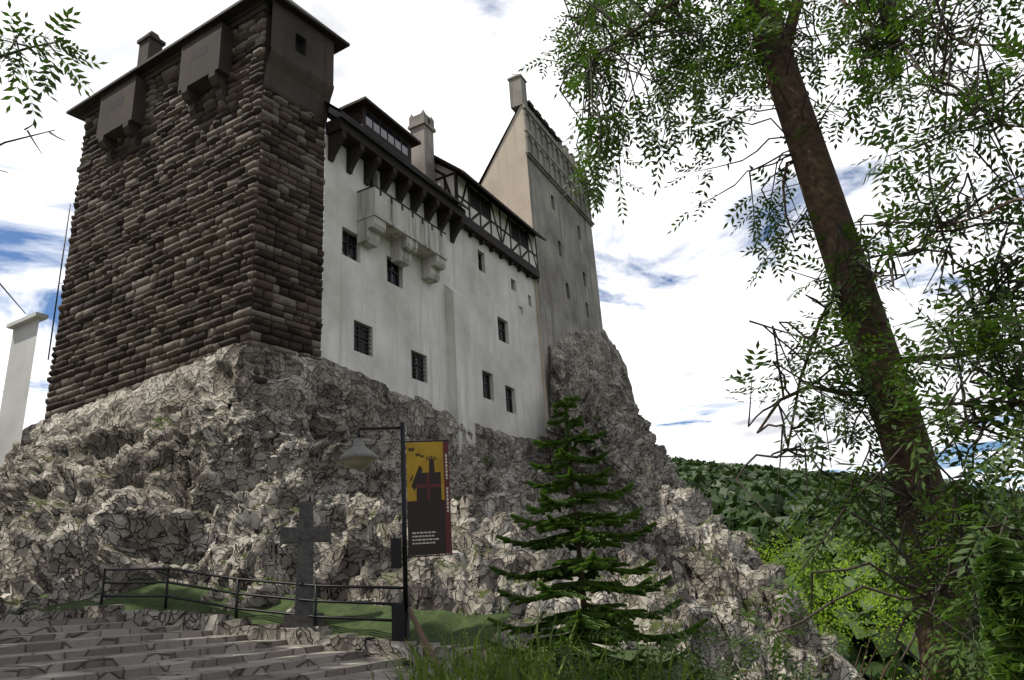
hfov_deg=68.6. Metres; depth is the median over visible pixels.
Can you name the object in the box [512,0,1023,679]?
ash tree
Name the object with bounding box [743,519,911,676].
shrub
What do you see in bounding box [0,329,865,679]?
massif rock
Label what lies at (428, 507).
banner
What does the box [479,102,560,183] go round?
tall tower roof
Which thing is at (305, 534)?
stone cross
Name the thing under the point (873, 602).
bush
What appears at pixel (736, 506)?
hill forest canopy
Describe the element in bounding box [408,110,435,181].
chimney
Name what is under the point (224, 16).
stone tower roof
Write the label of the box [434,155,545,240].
gallery roof
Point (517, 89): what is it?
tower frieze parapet
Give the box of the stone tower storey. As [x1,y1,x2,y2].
[263,0,333,122]
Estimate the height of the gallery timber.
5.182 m
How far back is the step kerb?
14.34 m
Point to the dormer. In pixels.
(365, 112)
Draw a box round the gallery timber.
[434,159,539,282]
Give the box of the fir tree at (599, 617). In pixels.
[483,395,708,679]
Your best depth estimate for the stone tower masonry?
33.02 m
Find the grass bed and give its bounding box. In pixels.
[10,583,511,648]
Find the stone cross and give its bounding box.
[280,502,330,627]
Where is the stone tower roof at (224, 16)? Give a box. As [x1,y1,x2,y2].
[66,0,349,121]
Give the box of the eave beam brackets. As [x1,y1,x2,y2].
[325,116,465,242]
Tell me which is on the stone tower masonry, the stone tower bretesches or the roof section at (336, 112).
the stone tower bretesches
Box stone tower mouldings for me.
[76,0,268,172]
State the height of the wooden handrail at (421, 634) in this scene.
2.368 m
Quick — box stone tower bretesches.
[96,20,233,162]
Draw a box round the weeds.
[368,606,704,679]
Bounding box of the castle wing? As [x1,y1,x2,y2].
[0,204,70,465]
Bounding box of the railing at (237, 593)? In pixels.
[100,567,402,625]
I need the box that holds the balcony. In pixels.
[357,185,447,283]
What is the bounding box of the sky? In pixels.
[0,0,1023,491]
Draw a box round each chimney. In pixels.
[137,31,165,65]
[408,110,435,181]
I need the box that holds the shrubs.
[486,575,892,679]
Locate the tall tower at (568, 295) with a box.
[526,115,602,415]
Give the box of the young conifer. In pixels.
[972,535,1023,679]
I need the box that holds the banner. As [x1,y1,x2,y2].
[405,440,452,557]
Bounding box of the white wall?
[321,130,546,463]
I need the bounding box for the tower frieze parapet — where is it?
[507,73,594,226]
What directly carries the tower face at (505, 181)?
on the tall tower at (568, 295)
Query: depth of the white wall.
39.57 m
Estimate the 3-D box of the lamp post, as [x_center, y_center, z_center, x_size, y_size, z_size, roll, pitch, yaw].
[-2.901,4.241,15.633,1.422,5.150,0.830,-4,-19,0]
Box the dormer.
[328,96,420,163]
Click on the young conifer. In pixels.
(1002, 580)
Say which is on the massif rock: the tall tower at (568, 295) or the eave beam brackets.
the tall tower at (568, 295)
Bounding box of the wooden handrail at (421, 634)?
[407,607,443,679]
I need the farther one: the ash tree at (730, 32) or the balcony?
the balcony
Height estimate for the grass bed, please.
1.905 m
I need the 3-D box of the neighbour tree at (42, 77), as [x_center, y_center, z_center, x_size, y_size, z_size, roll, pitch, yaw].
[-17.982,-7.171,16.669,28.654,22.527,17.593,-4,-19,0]
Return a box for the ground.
[216,643,729,679]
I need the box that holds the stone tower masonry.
[41,11,325,433]
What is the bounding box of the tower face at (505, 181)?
[481,105,548,431]
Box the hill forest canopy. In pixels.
[669,456,1023,679]
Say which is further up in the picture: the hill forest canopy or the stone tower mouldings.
the stone tower mouldings
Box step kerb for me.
[0,604,481,679]
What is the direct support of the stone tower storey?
on the stone tower masonry
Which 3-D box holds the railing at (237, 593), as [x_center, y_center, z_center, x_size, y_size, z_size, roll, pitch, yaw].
[-6.334,5.979,17.232,9.033,2.090,0.066,-12,-21,22]
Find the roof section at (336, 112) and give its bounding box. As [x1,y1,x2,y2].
[326,101,469,210]
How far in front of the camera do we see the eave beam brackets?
38.22 m
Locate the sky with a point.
(677, 309)
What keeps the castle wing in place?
on the massif rock
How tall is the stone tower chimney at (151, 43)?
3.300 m
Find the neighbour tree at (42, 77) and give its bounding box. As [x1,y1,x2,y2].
[0,0,108,313]
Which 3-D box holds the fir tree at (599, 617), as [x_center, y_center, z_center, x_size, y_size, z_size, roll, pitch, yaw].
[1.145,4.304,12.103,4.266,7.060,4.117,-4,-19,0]
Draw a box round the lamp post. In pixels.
[339,422,409,640]

